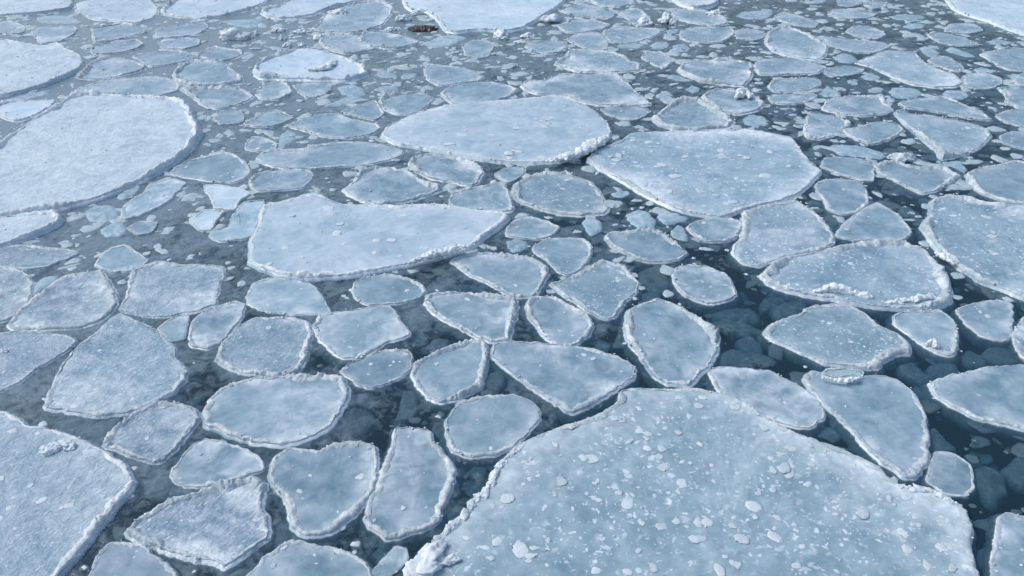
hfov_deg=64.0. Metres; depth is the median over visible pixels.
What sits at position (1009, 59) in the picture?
ice floe
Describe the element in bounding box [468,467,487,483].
ice floe
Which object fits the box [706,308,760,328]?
ice floe
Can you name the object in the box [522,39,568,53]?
ice floe
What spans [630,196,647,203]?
ice fragment
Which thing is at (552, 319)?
ice floe
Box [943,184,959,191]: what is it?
ice fragment
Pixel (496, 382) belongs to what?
ice floe
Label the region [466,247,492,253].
ice fragment
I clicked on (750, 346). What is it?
ice floe
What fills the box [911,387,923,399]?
ice floe
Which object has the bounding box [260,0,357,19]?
ice floe
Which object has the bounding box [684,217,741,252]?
ice floe
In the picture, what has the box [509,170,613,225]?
ice floe
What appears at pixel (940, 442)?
ice floe
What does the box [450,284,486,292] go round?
ice floe
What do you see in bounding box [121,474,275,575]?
ice floe
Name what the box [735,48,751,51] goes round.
ice fragment
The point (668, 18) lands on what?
ice chunk
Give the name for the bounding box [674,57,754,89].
ice floe
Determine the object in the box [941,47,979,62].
ice floe
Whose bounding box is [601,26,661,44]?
ice floe
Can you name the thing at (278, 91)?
ice floe
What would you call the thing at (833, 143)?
ice fragment
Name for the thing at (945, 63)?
ice floe
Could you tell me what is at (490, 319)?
ice floe
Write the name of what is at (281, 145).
ice fragment
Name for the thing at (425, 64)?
ice fragment
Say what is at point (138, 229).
ice floe
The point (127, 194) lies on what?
ice floe
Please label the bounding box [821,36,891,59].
ice floe
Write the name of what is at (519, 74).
ice fragment
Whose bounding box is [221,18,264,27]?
ice floe
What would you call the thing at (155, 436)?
ice floe
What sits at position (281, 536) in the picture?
ice floe
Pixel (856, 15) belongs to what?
ice floe
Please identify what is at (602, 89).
ice floe
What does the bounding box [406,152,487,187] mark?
ice floe
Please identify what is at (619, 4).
ice floe
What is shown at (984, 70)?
ice floe
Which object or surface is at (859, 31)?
ice floe
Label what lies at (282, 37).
ice chunk
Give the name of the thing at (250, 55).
ice floe
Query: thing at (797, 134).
ice fragment
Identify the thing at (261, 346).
ice floe
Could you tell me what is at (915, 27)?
ice floe
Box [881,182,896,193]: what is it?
ice fragment
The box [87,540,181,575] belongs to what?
ice floe
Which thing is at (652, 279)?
ice floe
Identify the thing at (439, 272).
ice fragment
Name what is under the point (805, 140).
ice fragment
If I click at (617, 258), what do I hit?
ice fragment
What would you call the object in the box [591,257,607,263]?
ice fragment
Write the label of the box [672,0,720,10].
ice floe
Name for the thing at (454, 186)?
ice fragment
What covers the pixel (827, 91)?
ice floe
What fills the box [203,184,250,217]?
ice floe
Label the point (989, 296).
ice fragment
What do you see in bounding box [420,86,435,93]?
ice fragment
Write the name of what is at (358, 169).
ice fragment
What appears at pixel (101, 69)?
ice floe
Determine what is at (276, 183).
ice floe
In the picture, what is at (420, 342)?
ice floe
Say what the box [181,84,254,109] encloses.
ice floe
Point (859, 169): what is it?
ice floe
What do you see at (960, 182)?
ice fragment
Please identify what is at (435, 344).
ice floe
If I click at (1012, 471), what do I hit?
ice floe
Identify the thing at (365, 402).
ice floe
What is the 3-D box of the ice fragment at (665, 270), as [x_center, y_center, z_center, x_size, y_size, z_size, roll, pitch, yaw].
[1.055,-0.125,5.722,0.122,0.043,0.197,-26,41,-34]
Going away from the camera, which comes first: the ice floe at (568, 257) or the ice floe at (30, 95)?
the ice floe at (568, 257)
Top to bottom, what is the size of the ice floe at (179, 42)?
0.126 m
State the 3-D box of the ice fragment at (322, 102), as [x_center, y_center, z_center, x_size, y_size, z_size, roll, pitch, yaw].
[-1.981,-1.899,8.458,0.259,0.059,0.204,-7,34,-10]
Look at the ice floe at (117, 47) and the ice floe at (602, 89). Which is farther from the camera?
the ice floe at (117, 47)
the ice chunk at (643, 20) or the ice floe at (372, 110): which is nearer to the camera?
the ice floe at (372, 110)
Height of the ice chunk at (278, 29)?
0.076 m
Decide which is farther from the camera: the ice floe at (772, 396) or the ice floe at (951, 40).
the ice floe at (951, 40)
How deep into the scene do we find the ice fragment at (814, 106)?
8.36 m
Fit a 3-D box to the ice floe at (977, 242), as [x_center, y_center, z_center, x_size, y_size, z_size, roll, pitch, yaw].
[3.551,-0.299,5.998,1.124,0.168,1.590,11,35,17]
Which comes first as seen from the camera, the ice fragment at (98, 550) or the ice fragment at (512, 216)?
the ice fragment at (98, 550)
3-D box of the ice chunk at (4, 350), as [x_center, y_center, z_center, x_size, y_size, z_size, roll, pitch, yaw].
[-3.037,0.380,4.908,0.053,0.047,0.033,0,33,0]
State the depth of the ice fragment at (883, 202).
6.57 m
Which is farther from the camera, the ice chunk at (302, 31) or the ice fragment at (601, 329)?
the ice chunk at (302, 31)
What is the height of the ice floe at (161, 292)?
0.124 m
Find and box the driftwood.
[408,25,438,32]
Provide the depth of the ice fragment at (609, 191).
6.75 m
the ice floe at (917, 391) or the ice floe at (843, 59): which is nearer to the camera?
the ice floe at (917, 391)
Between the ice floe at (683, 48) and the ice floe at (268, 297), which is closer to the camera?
the ice floe at (268, 297)
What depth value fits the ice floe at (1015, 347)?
4.99 m
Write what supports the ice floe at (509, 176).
on the sea water
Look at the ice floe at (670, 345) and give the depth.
4.97 m
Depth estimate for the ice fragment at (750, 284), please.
5.57 m
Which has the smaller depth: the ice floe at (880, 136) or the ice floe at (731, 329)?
the ice floe at (731, 329)
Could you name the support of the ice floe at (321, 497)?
on the sea water
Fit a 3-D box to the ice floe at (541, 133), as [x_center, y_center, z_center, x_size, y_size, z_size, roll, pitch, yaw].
[-0.143,-1.529,7.843,2.248,0.221,1.799,0,33,0]
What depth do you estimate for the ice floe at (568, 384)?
4.72 m
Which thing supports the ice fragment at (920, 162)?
on the sea water
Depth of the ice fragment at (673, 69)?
9.38 m
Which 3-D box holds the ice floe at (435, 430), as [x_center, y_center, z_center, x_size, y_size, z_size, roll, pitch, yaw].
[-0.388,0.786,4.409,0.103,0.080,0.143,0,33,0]
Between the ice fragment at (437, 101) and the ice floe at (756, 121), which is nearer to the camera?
the ice floe at (756, 121)
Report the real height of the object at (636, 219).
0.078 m
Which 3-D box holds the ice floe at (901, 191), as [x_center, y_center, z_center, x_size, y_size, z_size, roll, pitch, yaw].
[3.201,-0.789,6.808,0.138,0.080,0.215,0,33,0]
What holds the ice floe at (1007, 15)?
on the sea water
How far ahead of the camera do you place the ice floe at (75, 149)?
7.37 m
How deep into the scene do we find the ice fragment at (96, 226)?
6.20 m
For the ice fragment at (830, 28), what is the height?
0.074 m
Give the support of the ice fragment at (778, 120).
in the sea water
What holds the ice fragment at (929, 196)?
on the sea water
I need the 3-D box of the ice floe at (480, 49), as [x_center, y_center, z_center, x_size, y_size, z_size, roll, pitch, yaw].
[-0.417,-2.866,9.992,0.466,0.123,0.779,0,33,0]
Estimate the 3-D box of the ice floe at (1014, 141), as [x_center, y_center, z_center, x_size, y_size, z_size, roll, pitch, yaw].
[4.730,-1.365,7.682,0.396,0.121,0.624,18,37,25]
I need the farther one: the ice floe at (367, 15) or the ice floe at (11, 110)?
the ice floe at (367, 15)
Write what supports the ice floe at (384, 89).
on the sea water
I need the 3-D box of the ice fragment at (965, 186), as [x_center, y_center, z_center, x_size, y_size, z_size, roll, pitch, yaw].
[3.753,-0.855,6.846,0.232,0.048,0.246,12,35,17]
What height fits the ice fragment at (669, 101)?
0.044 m
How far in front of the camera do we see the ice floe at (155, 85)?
8.84 m
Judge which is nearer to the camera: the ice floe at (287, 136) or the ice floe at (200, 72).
the ice floe at (287, 136)
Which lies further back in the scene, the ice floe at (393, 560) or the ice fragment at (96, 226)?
the ice fragment at (96, 226)
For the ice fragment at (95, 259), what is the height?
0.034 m
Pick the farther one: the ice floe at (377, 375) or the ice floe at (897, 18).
the ice floe at (897, 18)
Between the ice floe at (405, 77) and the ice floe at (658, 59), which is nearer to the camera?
the ice floe at (405, 77)
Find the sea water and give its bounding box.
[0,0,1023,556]
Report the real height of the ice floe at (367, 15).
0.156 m
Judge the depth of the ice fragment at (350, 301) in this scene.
5.37 m
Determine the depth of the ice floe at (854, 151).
7.37 m
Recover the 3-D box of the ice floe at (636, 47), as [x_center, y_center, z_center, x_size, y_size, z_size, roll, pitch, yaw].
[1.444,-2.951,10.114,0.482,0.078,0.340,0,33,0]
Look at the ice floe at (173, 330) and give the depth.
5.09 m
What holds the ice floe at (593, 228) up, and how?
on the sea water
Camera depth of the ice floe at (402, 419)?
4.46 m
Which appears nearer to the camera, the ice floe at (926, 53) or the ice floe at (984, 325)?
the ice floe at (984, 325)
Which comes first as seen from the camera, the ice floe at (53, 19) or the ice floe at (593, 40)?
the ice floe at (593, 40)
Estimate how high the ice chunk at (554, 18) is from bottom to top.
0.150 m
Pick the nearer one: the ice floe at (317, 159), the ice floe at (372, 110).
the ice floe at (317, 159)
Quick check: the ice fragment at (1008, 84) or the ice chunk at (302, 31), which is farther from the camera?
the ice chunk at (302, 31)
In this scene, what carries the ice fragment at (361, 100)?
on the sea water
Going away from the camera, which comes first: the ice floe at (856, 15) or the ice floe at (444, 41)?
the ice floe at (444, 41)
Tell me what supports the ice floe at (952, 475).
on the sea water
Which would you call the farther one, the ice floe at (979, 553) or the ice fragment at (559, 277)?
the ice fragment at (559, 277)
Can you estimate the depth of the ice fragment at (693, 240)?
6.04 m
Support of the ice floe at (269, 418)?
on the sea water
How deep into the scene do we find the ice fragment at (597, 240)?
6.07 m
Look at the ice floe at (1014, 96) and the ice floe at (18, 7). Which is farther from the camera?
the ice floe at (18, 7)
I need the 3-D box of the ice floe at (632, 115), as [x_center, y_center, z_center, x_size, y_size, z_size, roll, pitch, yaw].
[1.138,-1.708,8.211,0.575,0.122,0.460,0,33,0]
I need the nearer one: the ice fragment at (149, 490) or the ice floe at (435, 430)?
the ice fragment at (149, 490)
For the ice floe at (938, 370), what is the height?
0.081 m
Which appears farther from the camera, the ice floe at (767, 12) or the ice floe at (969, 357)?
the ice floe at (767, 12)
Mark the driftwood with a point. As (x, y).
(423, 28)
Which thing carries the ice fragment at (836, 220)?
in the sea water
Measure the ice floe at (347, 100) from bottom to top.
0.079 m
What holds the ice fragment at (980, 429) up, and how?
on the sea water
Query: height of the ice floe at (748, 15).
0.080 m
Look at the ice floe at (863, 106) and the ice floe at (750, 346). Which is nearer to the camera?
the ice floe at (750, 346)
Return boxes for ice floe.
[0,0,73,16]
[0,20,25,34]
[0,38,84,97]
[0,89,204,216]
[0,98,56,121]
[0,209,69,247]
[0,244,85,279]
[0,267,37,332]
[0,330,80,406]
[0,411,143,575]
[3,269,121,340]
[10,90,50,98]
[31,26,78,43]
[32,416,121,446]
[33,276,58,295]
[36,15,80,23]
[38,313,197,422]
[72,0,158,22]
[77,57,146,79]
[77,75,180,96]
[85,205,118,222]
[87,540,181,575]
[90,22,148,43]
[90,39,144,54]
[93,244,151,283]
[99,400,201,477]
[100,222,127,239]
[117,185,143,203]
[117,261,231,327]
[121,178,188,226]
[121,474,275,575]
[127,221,157,237]
[132,49,195,66]
[152,22,208,38]
[155,483,182,503]
[157,314,192,351]
[158,36,200,48]
[160,0,268,19]
[168,438,267,494]
[170,59,243,86]
[170,152,255,188]
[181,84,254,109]
[186,300,250,361]
[187,209,225,239]
[196,45,243,60]
[200,372,356,461]
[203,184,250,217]
[207,199,264,250]
[209,314,318,382]
[212,108,245,132]
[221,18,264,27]
[241,52,254,58]
[242,109,295,134]
[242,277,333,322]
[243,136,277,157]
[244,193,511,289]
[246,539,374,575]
[247,167,318,199]
[252,46,369,86]
[254,81,294,107]
[256,141,406,177]
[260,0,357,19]
[265,440,383,547]
[274,518,289,548]
[279,130,296,148]
[288,111,384,143]
[292,82,333,99]
[312,0,394,34]
[312,305,414,370]
[318,32,376,56]
[325,96,361,111]
[333,301,350,311]
[336,348,416,400]
[337,85,367,97]
[340,100,387,120]
[341,165,446,204]
[341,407,378,442]
[347,273,429,315]
[356,394,374,412]
[358,426,463,550]
[359,30,419,52]
[371,545,412,575]
[371,548,387,565]
[374,86,399,92]
[375,71,396,79]
[378,90,435,120]
[379,95,612,173]
[393,402,419,427]
[399,391,419,411]
[400,73,418,82]
[402,0,568,37]
[402,388,979,575]
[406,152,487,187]
[406,309,432,337]
[406,338,492,417]
[411,335,428,353]
[419,291,523,345]
[422,35,467,48]
[422,63,485,92]
[426,339,450,355]
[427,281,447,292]
[431,422,440,441]
[438,394,545,470]
[440,81,521,104]
[445,181,517,221]
[446,251,553,305]
[447,505,464,523]
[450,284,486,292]
[460,40,496,59]
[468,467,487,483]
[486,371,506,394]
[490,341,641,425]
[493,166,526,186]
[502,216,562,245]
[504,238,529,254]
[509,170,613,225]
[519,72,653,109]
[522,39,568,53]
[522,295,599,347]
[528,237,595,280]
[546,259,643,332]
[553,48,641,75]
[558,4,616,24]
[558,19,611,33]
[561,164,582,171]
[566,32,609,49]
[577,174,609,190]
[581,218,603,242]
[583,128,823,221]
[584,0,636,10]
[595,249,610,261]
[598,106,652,128]
[598,226,691,271]
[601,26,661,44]
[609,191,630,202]
[612,44,646,51]
[617,9,652,26]
[617,298,723,388]
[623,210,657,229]
[634,76,650,82]
[638,267,669,296]
[639,122,651,128]
[640,51,672,73]
[641,289,661,301]
[647,42,671,51]
[649,96,737,130]
[653,92,674,106]
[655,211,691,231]
[664,29,679,34]
[665,75,695,86]
[668,264,741,314]
[669,44,692,53]
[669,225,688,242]
[671,9,728,27]
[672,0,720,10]
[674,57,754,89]
[676,26,734,45]
[682,86,700,95]
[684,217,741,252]
[700,87,764,121]
[705,366,827,439]
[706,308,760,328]
[711,318,760,339]
[719,349,756,368]
[726,200,838,275]
[731,11,772,23]
[733,28,765,42]
[734,336,763,356]
[736,114,772,131]
[753,57,826,82]
[754,239,955,321]
[756,303,914,375]
[757,9,773,16]
[758,294,784,317]
[761,25,830,60]
[763,77,823,95]
[764,90,818,108]
[767,106,801,119]
[768,301,807,321]
[773,12,819,33]
[799,111,852,146]
[800,370,932,486]
[811,178,870,219]
[812,0,826,5]
[817,86,841,97]
[817,157,876,190]
[819,94,894,123]
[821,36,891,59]
[821,65,864,80]
[821,367,863,383]
[825,145,889,162]
[826,8,879,23]
[831,53,857,65]
[834,0,862,8]
[834,202,914,244]
[842,121,905,151]
[844,25,886,41]
[846,79,859,86]
[853,50,961,92]
[856,73,881,86]
[862,0,887,10]
[865,87,885,94]
[874,159,961,203]
[884,87,922,102]
[884,309,962,365]
[887,14,927,24]
[890,107,993,163]
[892,185,905,200]
[895,363,933,387]
[896,95,995,127]
[896,206,920,222]
[901,23,926,33]
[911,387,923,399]
[914,193,1023,311]
[918,46,941,60]
[919,364,1023,443]
[920,451,977,508]
[924,56,964,74]
[924,363,958,378]
[926,32,980,49]
[931,428,956,453]
[940,90,969,103]
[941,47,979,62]
[941,161,967,173]
[942,23,984,38]
[945,0,1023,36]
[949,299,1017,350]
[958,350,986,370]
[960,72,1002,91]
[962,160,1023,204]
[971,67,997,75]
[974,466,1007,512]
[976,549,983,575]
[977,47,1023,73]
[981,347,1016,365]
[981,512,1023,575]
[982,39,1015,49]
[991,109,1023,131]
[994,86,1023,109]
[995,130,1023,153]
[1000,457,1023,495]
[1007,316,1023,363]
[1011,73,1023,85]
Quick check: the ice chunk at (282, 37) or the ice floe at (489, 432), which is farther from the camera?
the ice chunk at (282, 37)
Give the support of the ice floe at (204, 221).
on the sea water
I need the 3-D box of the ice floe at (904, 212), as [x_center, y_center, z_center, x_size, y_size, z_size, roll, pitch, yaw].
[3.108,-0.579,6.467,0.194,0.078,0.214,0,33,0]
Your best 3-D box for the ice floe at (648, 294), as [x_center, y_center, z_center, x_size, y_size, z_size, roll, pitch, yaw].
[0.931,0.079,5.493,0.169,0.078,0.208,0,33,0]
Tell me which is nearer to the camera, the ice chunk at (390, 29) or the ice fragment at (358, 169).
the ice fragment at (358, 169)
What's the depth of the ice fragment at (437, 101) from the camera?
8.46 m
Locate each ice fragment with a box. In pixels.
[54,262,84,270]
[78,222,104,234]
[83,250,100,262]
[92,543,105,559]
[140,184,148,190]
[142,474,168,500]
[154,226,177,236]
[197,114,206,121]
[209,138,225,143]
[231,54,247,59]
[249,100,264,106]
[270,143,285,147]
[315,98,331,106]
[325,282,343,290]
[342,170,357,177]
[344,296,359,308]
[353,166,363,171]
[355,97,370,102]
[377,137,387,143]
[389,269,403,275]
[396,67,410,70]
[419,62,428,69]
[420,85,434,90]
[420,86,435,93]
[423,265,442,272]
[431,98,445,105]
[431,268,450,277]
[440,183,459,192]
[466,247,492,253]
[481,388,495,395]
[506,381,520,395]
[507,71,529,77]
[509,213,516,219]
[517,164,538,173]
[521,54,540,62]
[547,30,562,35]
[557,274,567,279]
[583,263,591,270]
[588,106,602,112]
[591,234,603,245]
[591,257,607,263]
[594,324,613,336]
[602,186,622,194]
[604,200,626,209]
[605,247,619,254]
[610,254,625,262]
[612,334,624,349]
[613,128,632,137]
[616,121,630,129]
[621,255,635,263]
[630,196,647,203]
[650,208,666,215]
[653,264,674,276]
[662,98,676,105]
[666,65,680,74]
[678,237,700,248]
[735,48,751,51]
[745,280,760,288]
[749,56,763,62]
[749,274,762,287]
[768,346,783,360]
[769,76,784,80]
[772,118,789,121]
[789,371,807,386]
[790,131,803,138]
[802,138,817,143]
[802,151,821,158]
[804,102,821,110]
[808,145,832,155]
[820,27,834,32]
[823,214,844,225]
[827,223,837,232]
[832,142,850,144]
[865,157,877,165]
[869,70,882,75]
[878,200,898,206]
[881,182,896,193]
[902,33,924,39]
[913,158,931,165]
[920,400,941,413]
[927,163,942,165]
[927,193,943,198]
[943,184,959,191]
[954,181,972,190]
[955,179,964,184]
[962,159,983,166]
[965,421,995,433]
[969,436,990,448]
[972,518,988,530]
[979,285,997,299]
[986,126,1008,135]
[989,105,1009,112]
[990,155,1009,163]
[996,102,1012,106]
[1002,82,1017,85]
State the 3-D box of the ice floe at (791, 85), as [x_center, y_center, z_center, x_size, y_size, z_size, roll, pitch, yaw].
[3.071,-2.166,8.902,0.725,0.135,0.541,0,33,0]
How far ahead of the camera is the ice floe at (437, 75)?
9.15 m
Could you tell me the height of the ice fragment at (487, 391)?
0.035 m
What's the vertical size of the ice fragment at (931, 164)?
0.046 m
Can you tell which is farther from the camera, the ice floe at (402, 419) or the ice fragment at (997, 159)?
the ice fragment at (997, 159)
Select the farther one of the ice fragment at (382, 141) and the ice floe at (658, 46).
the ice floe at (658, 46)
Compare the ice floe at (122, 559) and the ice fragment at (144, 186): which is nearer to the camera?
the ice floe at (122, 559)
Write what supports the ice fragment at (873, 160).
on the ice floe at (854, 151)
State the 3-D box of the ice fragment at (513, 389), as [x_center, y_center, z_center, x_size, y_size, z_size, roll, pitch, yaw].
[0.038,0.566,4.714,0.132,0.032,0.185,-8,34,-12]
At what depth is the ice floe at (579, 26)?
10.79 m
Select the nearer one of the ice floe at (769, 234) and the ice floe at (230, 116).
the ice floe at (769, 234)
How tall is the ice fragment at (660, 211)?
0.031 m
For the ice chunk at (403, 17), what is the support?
on the sea water
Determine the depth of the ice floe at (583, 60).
9.52 m
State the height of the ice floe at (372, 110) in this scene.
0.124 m
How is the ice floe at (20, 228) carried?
on the sea water
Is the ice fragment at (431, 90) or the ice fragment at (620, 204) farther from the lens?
the ice fragment at (431, 90)
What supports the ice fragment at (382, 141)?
in the sea water
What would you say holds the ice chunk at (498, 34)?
on the sea water
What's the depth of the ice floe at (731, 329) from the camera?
5.15 m
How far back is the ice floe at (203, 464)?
4.12 m
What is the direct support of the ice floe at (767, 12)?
on the sea water
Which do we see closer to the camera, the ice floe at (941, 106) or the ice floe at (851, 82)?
the ice floe at (941, 106)
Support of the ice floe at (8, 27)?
on the sea water
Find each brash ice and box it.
[0,0,1023,575]
[16,0,1023,572]
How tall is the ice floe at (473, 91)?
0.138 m
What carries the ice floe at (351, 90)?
on the sea water
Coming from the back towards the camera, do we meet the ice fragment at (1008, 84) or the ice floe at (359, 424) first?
the ice fragment at (1008, 84)
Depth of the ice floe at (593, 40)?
10.24 m
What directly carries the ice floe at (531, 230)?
on the sea water
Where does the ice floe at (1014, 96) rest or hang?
on the sea water
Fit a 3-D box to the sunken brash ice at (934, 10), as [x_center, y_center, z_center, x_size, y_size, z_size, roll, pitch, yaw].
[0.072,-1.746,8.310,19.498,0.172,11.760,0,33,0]
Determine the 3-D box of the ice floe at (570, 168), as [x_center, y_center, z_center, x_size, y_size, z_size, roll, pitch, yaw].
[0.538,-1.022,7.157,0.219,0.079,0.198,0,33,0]
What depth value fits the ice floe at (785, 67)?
9.35 m
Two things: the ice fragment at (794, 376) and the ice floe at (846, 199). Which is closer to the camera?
the ice fragment at (794, 376)
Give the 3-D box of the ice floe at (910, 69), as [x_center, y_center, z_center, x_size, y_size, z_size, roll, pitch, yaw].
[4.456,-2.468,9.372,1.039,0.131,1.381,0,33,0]
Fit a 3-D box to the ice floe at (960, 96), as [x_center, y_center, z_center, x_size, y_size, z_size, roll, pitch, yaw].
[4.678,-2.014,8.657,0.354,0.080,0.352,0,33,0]
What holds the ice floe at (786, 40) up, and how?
on the sea water
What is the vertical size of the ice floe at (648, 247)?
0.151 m
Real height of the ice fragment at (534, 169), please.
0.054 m
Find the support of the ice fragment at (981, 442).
on the sea water
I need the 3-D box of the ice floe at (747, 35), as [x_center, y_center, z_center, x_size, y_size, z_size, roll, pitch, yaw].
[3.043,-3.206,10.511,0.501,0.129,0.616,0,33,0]
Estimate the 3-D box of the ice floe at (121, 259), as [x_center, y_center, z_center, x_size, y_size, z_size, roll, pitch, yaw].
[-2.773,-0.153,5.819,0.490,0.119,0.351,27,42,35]
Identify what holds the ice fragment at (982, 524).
on the sea water
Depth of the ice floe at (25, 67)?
9.35 m
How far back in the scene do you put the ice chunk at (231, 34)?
10.28 m
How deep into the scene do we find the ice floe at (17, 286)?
5.46 m
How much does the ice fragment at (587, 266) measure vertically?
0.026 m
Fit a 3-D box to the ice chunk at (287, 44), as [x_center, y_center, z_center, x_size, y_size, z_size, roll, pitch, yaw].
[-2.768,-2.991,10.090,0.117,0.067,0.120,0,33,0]
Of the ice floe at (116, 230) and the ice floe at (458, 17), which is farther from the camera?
the ice floe at (458, 17)
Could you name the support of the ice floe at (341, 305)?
on the sea water
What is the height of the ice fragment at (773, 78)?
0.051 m
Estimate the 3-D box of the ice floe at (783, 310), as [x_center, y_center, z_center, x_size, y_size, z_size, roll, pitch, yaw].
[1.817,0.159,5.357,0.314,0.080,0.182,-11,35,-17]
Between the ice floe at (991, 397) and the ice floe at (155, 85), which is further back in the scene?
the ice floe at (155, 85)
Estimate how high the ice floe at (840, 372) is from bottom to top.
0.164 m
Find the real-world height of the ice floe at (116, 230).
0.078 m
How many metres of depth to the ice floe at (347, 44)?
10.12 m
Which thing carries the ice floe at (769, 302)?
on the sea water
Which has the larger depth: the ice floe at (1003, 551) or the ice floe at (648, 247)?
the ice floe at (648, 247)
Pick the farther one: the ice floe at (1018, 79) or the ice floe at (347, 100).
the ice floe at (1018, 79)
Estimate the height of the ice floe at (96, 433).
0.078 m
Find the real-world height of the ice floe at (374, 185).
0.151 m
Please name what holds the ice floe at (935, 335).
on the sea water
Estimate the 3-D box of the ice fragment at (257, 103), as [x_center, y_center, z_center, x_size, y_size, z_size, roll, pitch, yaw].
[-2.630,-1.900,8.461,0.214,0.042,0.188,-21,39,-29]
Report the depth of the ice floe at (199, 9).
11.57 m
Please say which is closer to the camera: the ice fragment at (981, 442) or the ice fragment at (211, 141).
the ice fragment at (981, 442)
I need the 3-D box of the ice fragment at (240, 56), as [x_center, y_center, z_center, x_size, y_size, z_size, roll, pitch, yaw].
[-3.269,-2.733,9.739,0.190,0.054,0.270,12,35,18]
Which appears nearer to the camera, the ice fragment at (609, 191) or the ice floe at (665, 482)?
the ice floe at (665, 482)
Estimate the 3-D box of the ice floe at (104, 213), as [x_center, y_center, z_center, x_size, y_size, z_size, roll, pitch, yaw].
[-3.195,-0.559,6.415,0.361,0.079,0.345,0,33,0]
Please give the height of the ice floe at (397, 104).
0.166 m
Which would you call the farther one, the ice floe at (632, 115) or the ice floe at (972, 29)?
the ice floe at (972, 29)
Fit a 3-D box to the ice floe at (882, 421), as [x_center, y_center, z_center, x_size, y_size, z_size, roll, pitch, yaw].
[1.958,0.748,4.421,0.670,0.130,0.914,0,33,0]
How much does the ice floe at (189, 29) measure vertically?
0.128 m
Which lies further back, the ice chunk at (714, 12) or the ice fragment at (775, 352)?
the ice chunk at (714, 12)
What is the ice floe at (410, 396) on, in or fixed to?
on the sea water
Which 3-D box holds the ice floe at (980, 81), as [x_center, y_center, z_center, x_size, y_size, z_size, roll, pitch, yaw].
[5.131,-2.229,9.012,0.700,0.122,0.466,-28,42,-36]
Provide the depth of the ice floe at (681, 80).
9.04 m
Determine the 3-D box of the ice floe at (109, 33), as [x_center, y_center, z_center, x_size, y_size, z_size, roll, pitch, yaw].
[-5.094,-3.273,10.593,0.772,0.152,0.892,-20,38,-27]
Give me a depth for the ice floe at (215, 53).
9.80 m
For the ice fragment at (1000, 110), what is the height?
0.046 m
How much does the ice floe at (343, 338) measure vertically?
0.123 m
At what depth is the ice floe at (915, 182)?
6.93 m
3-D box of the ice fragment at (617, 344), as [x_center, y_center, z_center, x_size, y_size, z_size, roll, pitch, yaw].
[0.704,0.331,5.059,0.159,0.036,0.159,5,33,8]
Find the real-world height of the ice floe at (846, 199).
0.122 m
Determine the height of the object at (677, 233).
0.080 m
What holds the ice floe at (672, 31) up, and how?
on the sea water
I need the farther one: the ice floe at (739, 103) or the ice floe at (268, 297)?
the ice floe at (739, 103)
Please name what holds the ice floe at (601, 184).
on the sea water
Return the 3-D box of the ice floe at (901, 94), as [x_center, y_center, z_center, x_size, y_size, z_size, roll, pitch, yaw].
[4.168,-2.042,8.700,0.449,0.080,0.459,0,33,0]
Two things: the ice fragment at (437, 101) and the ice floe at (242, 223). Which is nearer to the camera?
the ice floe at (242, 223)
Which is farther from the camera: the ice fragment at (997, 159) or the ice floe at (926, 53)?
the ice floe at (926, 53)
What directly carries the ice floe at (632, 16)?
on the sea water
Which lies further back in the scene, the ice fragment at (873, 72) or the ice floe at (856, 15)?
the ice floe at (856, 15)
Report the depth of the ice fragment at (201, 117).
8.09 m
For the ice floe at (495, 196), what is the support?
on the sea water
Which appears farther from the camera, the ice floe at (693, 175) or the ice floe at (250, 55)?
the ice floe at (250, 55)
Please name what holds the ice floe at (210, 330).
on the sea water
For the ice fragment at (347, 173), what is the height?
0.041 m
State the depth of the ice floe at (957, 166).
7.13 m
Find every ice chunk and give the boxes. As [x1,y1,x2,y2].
[0,348,8,352]
[219,28,251,40]
[271,27,288,31]
[278,34,286,39]
[282,42,291,46]
[294,28,311,33]
[313,34,322,39]
[327,8,348,13]
[386,26,396,31]
[395,14,411,21]
[411,8,423,15]
[493,29,508,39]
[513,39,527,43]
[520,32,536,37]
[540,13,560,24]
[638,17,653,24]
[658,11,676,25]
[705,8,721,15]
[886,152,916,162]
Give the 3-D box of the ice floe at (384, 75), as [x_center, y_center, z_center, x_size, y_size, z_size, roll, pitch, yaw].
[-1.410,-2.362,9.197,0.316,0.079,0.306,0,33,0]
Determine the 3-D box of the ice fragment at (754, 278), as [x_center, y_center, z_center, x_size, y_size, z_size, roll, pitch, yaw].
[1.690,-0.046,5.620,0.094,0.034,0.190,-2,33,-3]
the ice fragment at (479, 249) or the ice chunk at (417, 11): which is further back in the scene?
the ice chunk at (417, 11)
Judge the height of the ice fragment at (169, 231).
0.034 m
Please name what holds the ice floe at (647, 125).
on the sea water
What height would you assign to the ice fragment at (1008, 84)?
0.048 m
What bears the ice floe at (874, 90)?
on the sea water
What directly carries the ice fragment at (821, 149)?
on the sea water
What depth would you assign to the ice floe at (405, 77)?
9.11 m
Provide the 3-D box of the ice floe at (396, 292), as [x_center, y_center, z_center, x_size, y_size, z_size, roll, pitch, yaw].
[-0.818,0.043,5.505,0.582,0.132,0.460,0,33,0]
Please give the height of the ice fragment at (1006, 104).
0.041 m
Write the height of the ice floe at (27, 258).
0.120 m
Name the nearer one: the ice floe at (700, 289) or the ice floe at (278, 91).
the ice floe at (700, 289)
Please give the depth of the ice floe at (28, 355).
4.88 m
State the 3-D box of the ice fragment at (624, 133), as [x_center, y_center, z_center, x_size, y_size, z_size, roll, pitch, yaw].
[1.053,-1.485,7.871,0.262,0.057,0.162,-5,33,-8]
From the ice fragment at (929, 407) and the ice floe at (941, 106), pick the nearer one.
the ice fragment at (929, 407)
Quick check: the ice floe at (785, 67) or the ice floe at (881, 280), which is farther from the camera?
the ice floe at (785, 67)

